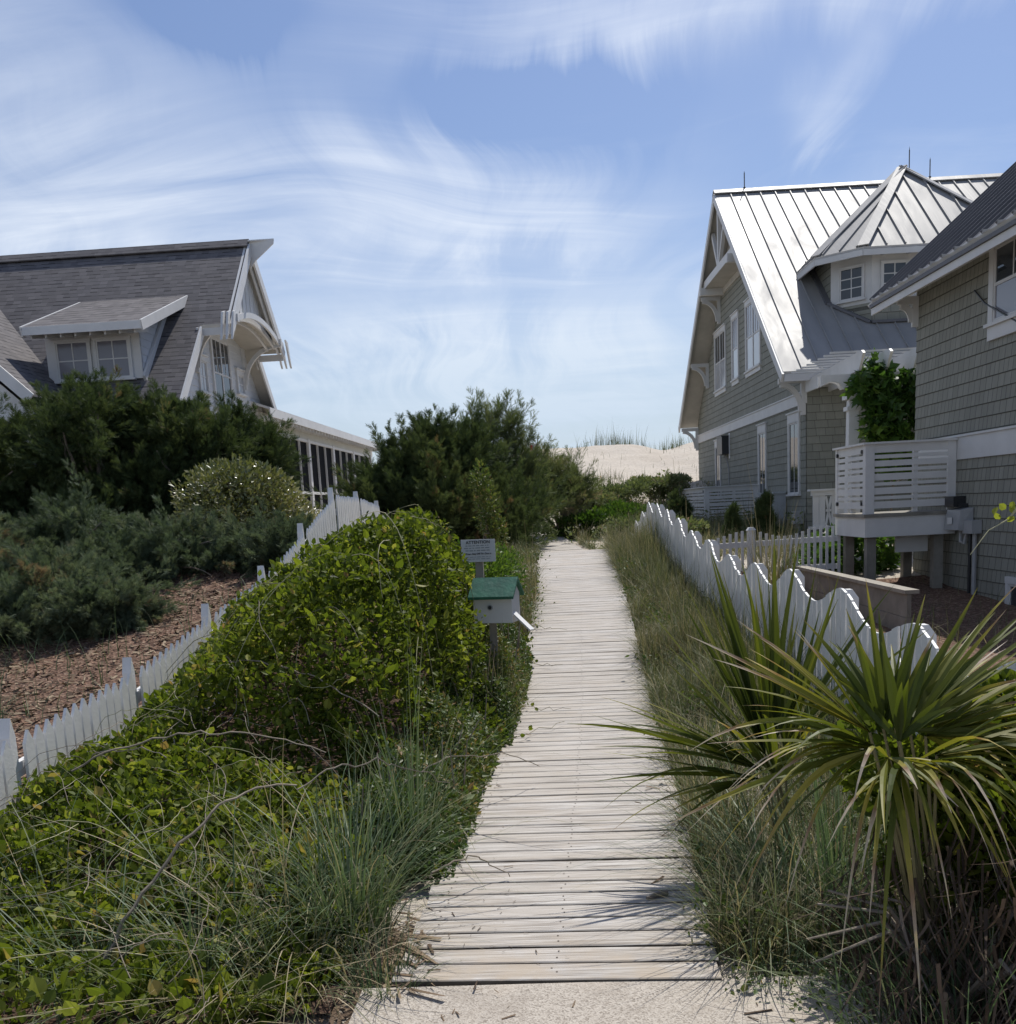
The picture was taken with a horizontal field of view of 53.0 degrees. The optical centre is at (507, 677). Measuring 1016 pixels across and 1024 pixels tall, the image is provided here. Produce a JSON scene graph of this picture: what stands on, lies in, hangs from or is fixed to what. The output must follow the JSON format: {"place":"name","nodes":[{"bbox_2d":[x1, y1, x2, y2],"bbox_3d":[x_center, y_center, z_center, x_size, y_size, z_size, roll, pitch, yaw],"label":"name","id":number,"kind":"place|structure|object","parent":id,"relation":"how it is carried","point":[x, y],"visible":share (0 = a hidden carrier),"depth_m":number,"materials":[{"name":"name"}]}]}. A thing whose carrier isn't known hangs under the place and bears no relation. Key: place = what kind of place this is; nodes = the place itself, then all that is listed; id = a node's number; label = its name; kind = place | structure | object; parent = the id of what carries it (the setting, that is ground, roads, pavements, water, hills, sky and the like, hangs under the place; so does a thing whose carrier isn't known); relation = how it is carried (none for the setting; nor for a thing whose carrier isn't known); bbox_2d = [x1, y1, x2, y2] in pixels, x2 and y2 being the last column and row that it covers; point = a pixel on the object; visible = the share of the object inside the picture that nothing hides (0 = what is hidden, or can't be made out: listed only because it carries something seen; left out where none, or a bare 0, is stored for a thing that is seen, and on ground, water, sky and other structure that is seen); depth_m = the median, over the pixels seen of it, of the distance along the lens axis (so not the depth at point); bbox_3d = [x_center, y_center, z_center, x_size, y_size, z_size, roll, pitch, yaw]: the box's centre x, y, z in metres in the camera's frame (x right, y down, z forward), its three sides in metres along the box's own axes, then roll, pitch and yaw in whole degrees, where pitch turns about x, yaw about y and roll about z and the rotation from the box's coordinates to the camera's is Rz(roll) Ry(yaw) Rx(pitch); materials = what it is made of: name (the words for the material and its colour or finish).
{"place":"outdoors","nodes":[
{"label":"outdoors","id":0,"kind":"place"},
{"bbox_2d":[392,514,554,709],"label":"roadside grass","id":1,"kind":"structure","parent":0,"point":[527,589],"depth_m":13.87,"materials":[{"name":"green plant"}]},
{"bbox_2d":[0,0,1015,463],"label":"sky","id":2,"kind":"structure","parent":0,"point":[493,196],"materials":[{"name":"blue"}]},
{"bbox_2d":[244,442,956,1023],"bbox_3d":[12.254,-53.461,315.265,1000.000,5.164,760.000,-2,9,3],"label":"ground","id":3,"kind":"structure","parent":0,"point":[640,460],"depth_m":40.27,"materials":[{"name":"beige sand"}]},
{"bbox_2d":[0,392,63,530],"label":"cedar tree","id":4,"kind":"object","parent":3,"relation":"on","point":[17,476],"visible":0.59,"depth_m":16.19,"materials":[{"name":"green plant"}]},
{"bbox_2d":[0,458,138,568],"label":"juniper shrub","id":5,"kind":"object","parent":3,"relation":"on","point":[45,533],"visible":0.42,"depth_m":13.81,"materials":[{"name":"green plant"}]},
{"bbox_2d":[0,538,143,649],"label":"juniper shrub","id":6,"kind":"object","parent":3,"relation":"on","point":[23,588],"visible":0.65,"depth_m":11.33,"materials":[{"name":"green plant"}]},
{"bbox_2d":[3,363,186,534],"bbox_3d":[-6.968,-3.475,17.088,3.639,3.274,4.029,-2,9,3],"label":"cedar tree","id":7,"kind":"object","parent":3,"relation":"on","point":[77,424],"visible":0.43,"depth_m":16.22,"materials":[{"name":"green plant"}]},
{"bbox_2d":[36,553,203,645],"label":"juniper shrub","id":8,"kind":"object","parent":3,"relation":"on","point":[94,607],"visible":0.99,"depth_m":11.20,"materials":[{"name":"green plant"}]},
{"bbox_2d":[0,564,268,882],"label":"mulch bed","id":9,"kind":"object","parent":3,"relation":"on","point":[61,672],"visible":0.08,"depth_m":10.51,"materials":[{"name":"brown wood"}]},
{"bbox_2d":[0,496,43,580],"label":"juniper shrub","id":10,"kind":"object","parent":9,"relation":"in","point":[15,534],"visible":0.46,"depth_m":12.67,"materials":[{"name":"green plant"}]},
{"bbox_2d":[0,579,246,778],"bbox_3d":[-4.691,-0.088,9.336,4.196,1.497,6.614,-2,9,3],"label":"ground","id":11,"kind":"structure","parent":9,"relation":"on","point":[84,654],"depth_m":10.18,"materials":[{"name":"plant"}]},
{"bbox_2d":[0,784,288,1007],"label":"grass clump","id":12,"kind":"object","parent":3,"relation":"on","point":[117,878],"visible":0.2,"depth_m":4.60,"materials":[{"name":"green plant"}]},
{"bbox_2d":[55,495,255,589],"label":"juniper shrub","id":13,"kind":"object","parent":3,"relation":"on","point":[147,547],"visible":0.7,"depth_m":13.37,"materials":[{"name":"green plant"}]},
{"bbox_2d":[0,764,310,1023],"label":"grass clump","id":14,"kind":"object","parent":3,"relation":"on","point":[15,963],"visible":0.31,"depth_m":4.32,"materials":[{"name":"green plant"}]},
{"bbox_2d":[0,238,377,514],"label":"beach house","id":15,"kind":"structure","parent":3,"relation":"on","point":[185,320],"depth_m":23.51,"materials":[{"name":"white wood"}]},
{"bbox_2d":[51,338,93,383],"bbox_3d":[-9.192,-6.688,21.544,0.880,0.895,0.111,-2,9,4],"label":"window","id":16,"kind":"structure","parent":15,"relation":"in","point":[69,354],"depth_m":21.54,"materials":[{"name":"white paint"}]},
{"bbox_2d":[92,335,136,381],"bbox_3d":[-8.324,-6.722,21.490,0.880,0.895,0.111,-2,9,4],"label":"window","id":17,"kind":"structure","parent":15,"relation":"in","point":[108,351],"depth_m":21.48,"materials":[{"name":"white paint"}]},
{"bbox_2d":[209,335,234,408],"bbox_3d":[-6.930,-7.411,24.733,0.110,1.835,1.500,-2,9,4],"label":"window","id":18,"kind":"structure","parent":15,"relation":"in","point":[220,356],"depth_m":24.68,"materials":[{"name":"white paint"}]},
{"bbox_2d":[0,487,379,880],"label":"picket fence","id":19,"kind":"object","parent":3,"relation":"on","point":[80,724],"visible":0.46,"depth_m":6.97,"materials":[{"name":"paint"}]},
{"bbox_2d":[0,811,402,1023],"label":"grass clump","id":20,"kind":"object","parent":3,"relation":"on","point":[58,999],"visible":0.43,"depth_m":3.97,"materials":[{"name":"green plant"}]},
{"bbox_2d":[96,377,312,533],"bbox_3d":[-5.205,-3.521,17.578,3.689,3.293,3.417,-7,10,-22],"label":"cedar tree","id":21,"kind":"object","parent":3,"relation":"on","point":[170,435],"visible":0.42,"depth_m":16.70,"materials":[{"name":"green plant"}]},
{"bbox_2d":[11,747,408,927],"bbox_3d":[-1.262,0.795,4.778,1.674,0.913,1.922,5,12,39],"label":"grass clump","id":22,"kind":"object","parent":3,"relation":"on","point":[220,848],"visible":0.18,"depth_m":4.55,"materials":[{"name":"green plant"}]},
{"bbox_2d":[0,761,425,1021],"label":"grass clump","id":23,"kind":"object","parent":3,"relation":"on","point":[189,917],"visible":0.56,"depth_m":4.05,"materials":[{"name":"green plant"}]},
{"bbox_2d":[2,799,425,1023],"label":"grass clump","id":24,"kind":"object","parent":3,"relation":"on","point":[236,991],"visible":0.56,"depth_m":3.72,"materials":[{"name":"green plant"}]},
{"bbox_2d":[0,598,435,1023],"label":"leaf litter","id":25,"kind":"object","parent":3,"relation":"on","point":[323,1008],"visible":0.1,"depth_m":7.01,"materials":[{"name":"plant"}]},
{"bbox_2d":[112,699,614,978],"bbox_3d":[-0.539,0.632,4.219,2.133,1.023,1.863,-2,9,3],"label":"grass clump","id":26,"kind":"object","parent":25,"relation":"on","point":[382,911],"visible":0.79,"depth_m":4.23,"materials":[{"name":"green plant"}]},
{"bbox_2d":[13,739,467,1016],"bbox_3d":[-1.171,0.698,4.053,2.021,1.215,2.415,-2,9,3],"label":"grass clump","id":27,"kind":"object","parent":3,"relation":"on","point":[284,864],"visible":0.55,"depth_m":4.13,"materials":[{"name":"green plant"}]},
{"bbox_2d":[168,452,321,548],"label":"variegated shrub","id":28,"kind":"object","parent":3,"relation":"on","point":[227,482],"visible":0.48,"depth_m":14.79,"materials":[{"name":"green plant"}]},
{"bbox_2d":[4,840,485,1023],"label":"grass clump","id":29,"kind":"object","parent":3,"relation":"on","point":[321,954],"visible":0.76,"depth_m":3.81,"materials":[{"name":"green plant"}]},
{"bbox_2d":[187,410,307,511],"bbox_3d":[-4.784,-3.544,18.245,2.622,2.875,2.620,-2,9,3],"label":"cedar tree","id":30,"kind":"object","parent":3,"relation":"on","point":[275,438],"visible":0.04,"depth_m":17.74,"materials":[{"name":"green plant"}]},
{"bbox_2d":[190,495,337,579],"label":"juniper shrub","id":31,"kind":"object","parent":3,"relation":"on","point":[258,545],"visible":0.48,"depth_m":13.44,"materials":[{"name":"green plant"}]},
{"bbox_2d":[0,552,539,1023],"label":"vine thicket","id":32,"kind":"object","parent":3,"relation":"on","point":[128,776],"visible":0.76,"depth_m":4.65,"materials":[{"name":"green plant"}]},
{"bbox_2d":[50,504,533,832],"bbox_3d":[-1.744,-0.606,9.699,3.904,1.948,8.131,-2,9,3],"label":"vine thicket","id":33,"kind":"object","parent":3,"relation":"on","point":[417,556],"visible":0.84,"depth_m":6.58,"materials":[{"name":"green plant"}]},
{"bbox_2d":[258,980,459,1023],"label":"twig litter","id":34,"kind":"object","parent":3,"relation":"on","point":[341,1015],"visible":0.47,"depth_m":3.66,"materials":[{"name":"wood"}]},
{"bbox_2d":[196,698,530,926],"bbox_3d":[-0.633,0.588,4.753,1.902,1.133,1.960,4,11,35],"label":"grass clump","id":35,"kind":"object","parent":3,"relation":"on","point":[387,844],"visible":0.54,"depth_m":4.81,"materials":[{"name":"green plant"}]},
{"bbox_2d":[306,908,453,1011],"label":"grass clump","id":36,"kind":"object","parent":3,"relation":"on","point":[369,984],"visible":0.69,"depth_m":3.87,"materials":[{"name":"green plant"}]},
{"bbox_2d":[296,862,465,985],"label":"grass clump","id":37,"kind":"object","parent":3,"relation":"on","point":[374,951],"visible":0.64,"depth_m":4.11,"materials":[{"name":"green plant"}]},
{"bbox_2d":[331,898,441,1023],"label":"twig litter","id":38,"kind":"object","parent":3,"relation":"on","point":[427,958],"visible":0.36,"depth_m":4.08,"materials":[{"name":"wood"}]},
{"bbox_2d":[298,401,520,554],"bbox_3d":[-1.869,-3.766,19.691,4.287,3.068,3.380,-2,9,3],"label":"cedar tree","id":39,"kind":"object","parent":3,"relation":"on","point":[419,461],"visible":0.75,"depth_m":19.17,"materials":[{"name":"green plant"}]},
{"bbox_2d":[322,603,503,879],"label":"grass clump","id":40,"kind":"object","parent":3,"relation":"on","point":[410,785],"visible":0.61,"depth_m":5.02,"materials":[{"name":"green plant"}]},
{"bbox_2d":[343,676,505,884],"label":"shrub","id":41,"kind":"object","parent":3,"relation":"on","point":[467,721],"visible":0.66,"depth_m":5.81,"materials":[{"name":"green plant"}]},
{"bbox_2d":[461,539,495,577],"bbox_3d":[-0.269,-0.623,10.613,0.350,1.625,0.116,-2,9,3],"label":"notice sign","id":42,"kind":"object","parent":3,"relation":"on","point":[478,552],"visible":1,"depth_m":10.45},
{"bbox_2d":[430,606,534,745],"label":"shrub","id":43,"kind":"object","parent":3,"relation":"on","point":[521,650],"visible":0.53,"depth_m":8.31,"materials":[{"name":"green plant"}]},
{"bbox_2d":[468,457,509,552],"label":"climbing shrub","id":44,"kind":"object","parent":3,"relation":"on","point":[491,528],"visible":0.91,"depth_m":17.63,"materials":[{"name":"green plant"}]},
{"bbox_2d":[425,386,558,517],"bbox_3d":[-0.564,-4.566,22.622,3.489,3.858,2.630,-2,9,3],"label":"tamarisk tree","id":45,"kind":"object","parent":3,"relation":"on","point":[511,441],"visible":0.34,"depth_m":22.56,"materials":[{"name":"green plant"}]},
{"bbox_2d":[457,539,527,588],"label":"shrub","id":46,"kind":"object","parent":3,"relation":"on","point":[499,567],"visible":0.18,"depth_m":12.23,"materials":[{"name":"green plant"}]},
{"bbox_2d":[468,577,533,672],"bbox_3d":[0.001,-0.140,8.583,0.539,1.410,0.340,0,10,16],"label":"collection box","id":47,"kind":"object","parent":3,"relation":"on","point":[496,600],"visible":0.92,"depth_m":8.42,"materials":[{"name":"white paint"}]},
{"bbox_2d":[449,445,570,549],"bbox_3d":[0.210,-3.723,22.058,2.953,2.474,6.501,0,10,18],"label":"cedar tree","id":48,"kind":"object","parent":3,"relation":"on","point":[515,506],"visible":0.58,"depth_m":20.09,"materials":[{"name":"green plant"}]},
{"bbox_2d":[472,545,556,753],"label":"ground weeds","id":49,"kind":"object","parent":3,"relation":"on","point":[523,600],"visible":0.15,"depth_m":13.08,"materials":[{"name":"green plant"}]},
{"bbox_2d":[392,549,721,987],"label":"boardwalk","id":50,"kind":"structure","parent":3,"relation":"on","point":[566,938],"depth_m":5.26,"materials":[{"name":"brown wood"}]},
{"bbox_2d":[539,434,604,528],"bbox_3d":[0.970,-4.941,26.536,3.239,2.773,2.701,-2,9,3],"label":"tamarisk tree","id":51,"kind":"object","parent":3,"relation":"on","point":[577,484],"visible":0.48,"depth_m":26.28,"materials":[{"name":"green plant"}]},
{"bbox_2d":[535,509,627,539],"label":"dune shrub","id":52,"kind":"object","parent":3,"relation":"on","point":[592,517],"visible":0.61,"depth_m":26.00,"materials":[{"name":"green plant"}]},
{"bbox_2d":[597,479,650,502],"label":"dune shrub","id":53,"kind":"object","parent":3,"relation":"on","point":[625,489],"visible":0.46,"depth_m":31.89,"materials":[{"name":"green plant"}]},
{"bbox_2d":[348,974,906,1023],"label":"concrete path","id":54,"kind":"structure","parent":3,"relation":"on","point":[642,1002],"depth_m":3.58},
{"bbox_2d":[598,514,709,548],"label":"dune shrub","id":55,"kind":"object","parent":3,"relation":"on","point":[692,523],"visible":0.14,"depth_m":21.91,"materials":[{"name":"green plant"}]},
{"bbox_2d":[625,471,692,504],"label":"dune shrub","id":56,"kind":"object","parent":3,"relation":"on","point":[667,481],"visible":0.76,"depth_m":33.13,"materials":[{"name":"green plant"}]},
{"bbox_2d":[540,469,805,543],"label":"dune scrub","id":57,"kind":"object","parent":3,"relation":"on","point":[595,532],"visible":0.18,"depth_m":25.72,"materials":[{"name":"green plant"}]},
{"bbox_2d":[666,485,697,522],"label":"conifer shrub","id":58,"kind":"object","parent":3,"relation":"on","point":[676,501],"visible":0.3,"depth_m":25.42,"materials":[{"name":"green plant"}]},
{"bbox_2d":[616,669,758,766],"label":"grass clump","id":59,"kind":"object","parent":3,"relation":"on","point":[716,727],"visible":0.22,"depth_m":6.90,"materials":[{"name":"green plant"}]},
{"bbox_2d":[544,667,872,939],"bbox_3d":[1.026,0.558,4.645,1.980,1.087,2.378,-11,13,-41],"label":"grass clump","id":60,"kind":"object","parent":3,"relation":"on","point":[742,833],"visible":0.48,"depth_m":4.70,"materials":[{"name":"green plant"}]},
{"bbox_2d":[682,484,757,520],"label":"deck","id":61,"kind":"structure","parent":3,"relation":"on","point":[705,491],"depth_m":28.76,"materials":[{"name":"white paint"}]},
{"bbox_2d":[611,706,832,855],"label":"grass clump","id":62,"kind":"object","parent":3,"relation":"on","point":[723,800],"visible":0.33,"depth_m":5.40,"materials":[{"name":"green plant"}]},
{"bbox_2d":[721,501,745,542],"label":"conifer shrub","id":63,"kind":"object","parent":3,"relation":"on","point":[732,520],"visible":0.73,"depth_m":22.54,"materials":[{"name":"green plant"}]},
{"bbox_2d":[588,821,880,1007],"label":"grass clump","id":64,"kind":"object","parent":3,"relation":"on","point":[711,934],"visible":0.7,"depth_m":3.94,"materials":[{"name":"green plant"}]},
{"bbox_2d":[567,535,928,864],"bbox_3d":[1.165,0.150,4.793,1.664,1.619,0.914,-10,12,-35],"label":"palmetto","id":65,"kind":"object","parent":3,"relation":"on","point":[751,701],"visible":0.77,"depth_m":4.75,"materials":[{"name":"green plant"}]},
{"bbox_2d":[747,488,781,540],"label":"conifer shrub","id":66,"kind":"object","parent":3,"relation":"on","point":[763,504],"visible":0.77,"depth_m":22.45,"materials":[{"name":"green plant"}]},
{"bbox_2d":[702,525,840,579],"bbox_3d":[4.071,-2.000,17.043,2.946,1.010,0.160,-3,9,2],"label":"picket fence","id":67,"kind":"object","parent":3,"relation":"on","point":[808,540],"visible":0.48,"depth_m":16.98,"materials":[{"name":"paint"}]},
{"bbox_2d":[711,919,843,1002],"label":"grass clump","id":68,"kind":"object","parent":3,"relation":"on","point":[787,970],"visible":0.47,"depth_m":3.80,"materials":[{"name":"green plant"}]},
{"bbox_2d":[693,605,892,932],"bbox_3d":[1.280,0.371,4.147,1.191,1.412,1.162,-5,10,-11],"label":"grass clump","id":69,"kind":"object","parent":3,"relation":"on","point":[829,860],"visible":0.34,"depth_m":4.17,"materials":[{"name":"green plant"}]},
{"bbox_2d":[593,736,994,1012],"bbox_3d":[1.248,0.736,4.025,1.722,0.843,1.517,-11,12,-39],"label":"grass clump","id":70,"kind":"object","parent":3,"relation":"on","point":[792,857],"visible":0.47,"depth_m":4.10,"materials":[{"name":"green plant"}]},
{"bbox_2d":[579,487,1014,980],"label":"roadside grass","id":71,"kind":"structure","parent":3,"relation":"on","point":[644,639],"depth_m":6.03,"materials":[{"name":"green plant"}]},
{"bbox_2d":[635,502,1015,734],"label":"picket fence","id":72,"kind":"object","parent":3,"relation":"on","point":[683,540],"visible":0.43,"depth_m":8.49,"materials":[{"name":"paint"}]},
{"bbox_2d":[807,488,843,529],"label":"garden gate","id":73,"kind":"structure","parent":3,"relation":"on","point":[819,498],"depth_m":22.15,"materials":[{"name":"white paint"}]},
{"bbox_2d":[663,582,1015,1023],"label":"palmetto","id":74,"kind":"object","parent":3,"relation":"on","point":[882,691],"visible":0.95,"depth_m":3.27,"materials":[{"name":"green plant"}]},
{"bbox_2d":[761,791,1015,1023],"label":"clump","id":75,"kind":"object","parent":74,"relation":"hanging from","point":[973,984],"visible":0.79,"depth_m":3.30,"materials":[{"name":"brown plant"}]},
{"bbox_2d":[678,146,1002,534],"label":"beach house","id":76,"kind":"structure","parent":3,"relation":"on","point":[793,278],"depth_m":26.09,"materials":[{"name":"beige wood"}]},
{"bbox_2d":[712,323,726,396],"bbox_3d":[6.957,-10.367,33.439,0.110,2.085,2.050,-3,9,2],"label":"window","id":77,"kind":"structure","parent":76,"relation":"in","point":[720,373],"depth_m":33.37,"materials":[{"name":"paint"}]},
{"bbox_2d":[729,309,739,386],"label":"window","id":78,"kind":"structure","parent":76,"relation":"in","point":[735,370],"depth_m":30.98,"materials":[{"name":"paint"}]},
{"bbox_2d":[743,296,761,377],"bbox_3d":[6.849,-9.599,28.535,0.110,2.145,2.020,-3,9,2],"label":"window","id":79,"kind":"structure","parent":76,"relation":"in","point":[753,348],"depth_m":28.69,"materials":[{"name":"paint"}]},
{"bbox_2d":[756,422,767,497],"bbox_3d":[7.003,-5.973,28.072,0.110,1.995,1.080,-3,9,2],"label":"window","id":80,"kind":"structure","parent":76,"relation":"in","point":[762,427],"depth_m":28.06,"materials":[{"name":"paint"}]},
{"bbox_2d":[785,410,800,495],"bbox_3d":[6.931,-5.414,24.724,0.110,1.995,1.170,-3,9,2],"label":"window","id":81,"kind":"structure","parent":76,"relation":"in","point":[793,418],"depth_m":24.70,"materials":[{"name":"paint"}]},
{"bbox_2d":[835,263,865,304],"bbox_3d":[8.230,-9.438,24.440,0.704,0.830,0.472,0,10,16],"label":"window","id":82,"kind":"structure","parent":76,"relation":"in","point":[851,279],"depth_m":24.44,"materials":[{"name":"paint"}]},
{"bbox_2d":[880,259,909,287],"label":"window","id":83,"kind":"structure","parent":76,"relation":"in","point":[889,268],"depth_m":24.01,"materials":[{"name":"paint"}]},
{"bbox_2d":[782,522,899,573],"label":"fern clump","id":84,"kind":"object","parent":3,"relation":"on","point":[888,559],"visible":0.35,"depth_m":17.50,"materials":[{"name":"green plant"}]},
{"bbox_2d":[669,789,1015,1023],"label":"grass clump","id":85,"kind":"object","parent":3,"relation":"on","point":[924,990],"visible":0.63,"depth_m":3.35,"materials":[{"name":"green plant"}]},
{"bbox_2d":[671,839,1015,1023],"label":"ground weeds","id":86,"kind":"object","parent":3,"relation":"on","point":[761,976],"visible":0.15,"depth_m":3.70,"materials":[{"name":"green plant"}]},
{"bbox_2d":[791,347,916,512],"bbox_3d":[8.410,-4.741,21.596,4.280,3.895,4.100,-3,9,2],"label":"pergola","id":87,"kind":"object","parent":3,"relation":"on","point":[837,375],"visible":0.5,"depth_m":20.25,"materials":[{"name":"white paint"}]},
{"bbox_2d":[839,348,915,540],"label":"fig vine","id":88,"kind":"object","parent":87,"relation":"attached to","point":[885,399],"visible":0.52,"depth_m":19.60,"materials":[{"name":"green plant"}]},
{"bbox_2d":[795,566,919,631],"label":"low wall","id":89,"kind":"structure","parent":3,"relation":"on","point":[895,605],"depth_m":13.14,"materials":[{"name":"beige concrete"}]},
{"bbox_2d":[720,551,1015,675],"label":"planting bed","id":90,"kind":"object","parent":3,"relation":"on","point":[956,600],"visible":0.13,"depth_m":13.40,"materials":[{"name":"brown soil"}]},
{"bbox_2d":[730,455,816,584],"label":"grass clump","id":91,"kind":"object","parent":90,"relation":"on","point":[778,568],"visible":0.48,"depth_m":14.51,"materials":[{"name":"green plant"}]},
{"bbox_2d":[832,438,957,588],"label":"deck","id":92,"kind":"structure","parent":3,"relation":"on","point":[912,529],"depth_m":15.51,"materials":[{"name":"white paint"}]},
{"bbox_2d":[789,915,1015,1023],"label":"leaf litter","id":93,"kind":"object","parent":3,"relation":"on","point":[975,1019],"visible":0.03,"depth_m":3.49,"materials":[{"name":"plant"}]},
{"bbox_2d":[809,668,1015,960],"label":"yucca plant","id":94,"kind":"object","parent":3,"relation":"on","point":[871,771],"visible":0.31,"depth_m":3.63,"materials":[{"name":"green plant"}]},
{"bbox_2d":[868,162,1015,605],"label":"beach house","id":95,"kind":"structure","parent":3,"relation":"on","point":[957,274],"depth_m":14.71,"materials":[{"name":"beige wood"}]},
{"bbox_2d":[944,507,973,543],"bbox_3d":[6.705,-2.255,15.181,0.227,0.539,0.520,-3,9,2],"label":"electric meter","id":96,"kind":"object","parent":95,"relation":"attached to","point":[955,518],"visible":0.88,"depth_m":15.03,"materials":[{"name":"grey plastic"}]},
{"bbox_2d":[962,520,981,594],"bbox_3d":[6.769,-1.633,14.903,0.140,1.320,0.350,-3,9,2],"label":"junction box","id":97,"kind":"object","parent":95,"relation":"attached to","point":[971,527],"visible":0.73,"depth_m":14.84,"materials":[{"name":"grey plastic"}]},
{"bbox_2d":[983,236,1015,341],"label":"window","id":98,"kind":"structure","parent":95,"relation":"in","point":[1002,258],"depth_m":13.67,"materials":[{"name":"paint"}]},
{"bbox_2d":[554,488,908,563],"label":"dune grass","id":99,"kind":"structure","parent":0,"point":[714,532],"depth_m":23.97,"materials":[{"name":"green plant"}]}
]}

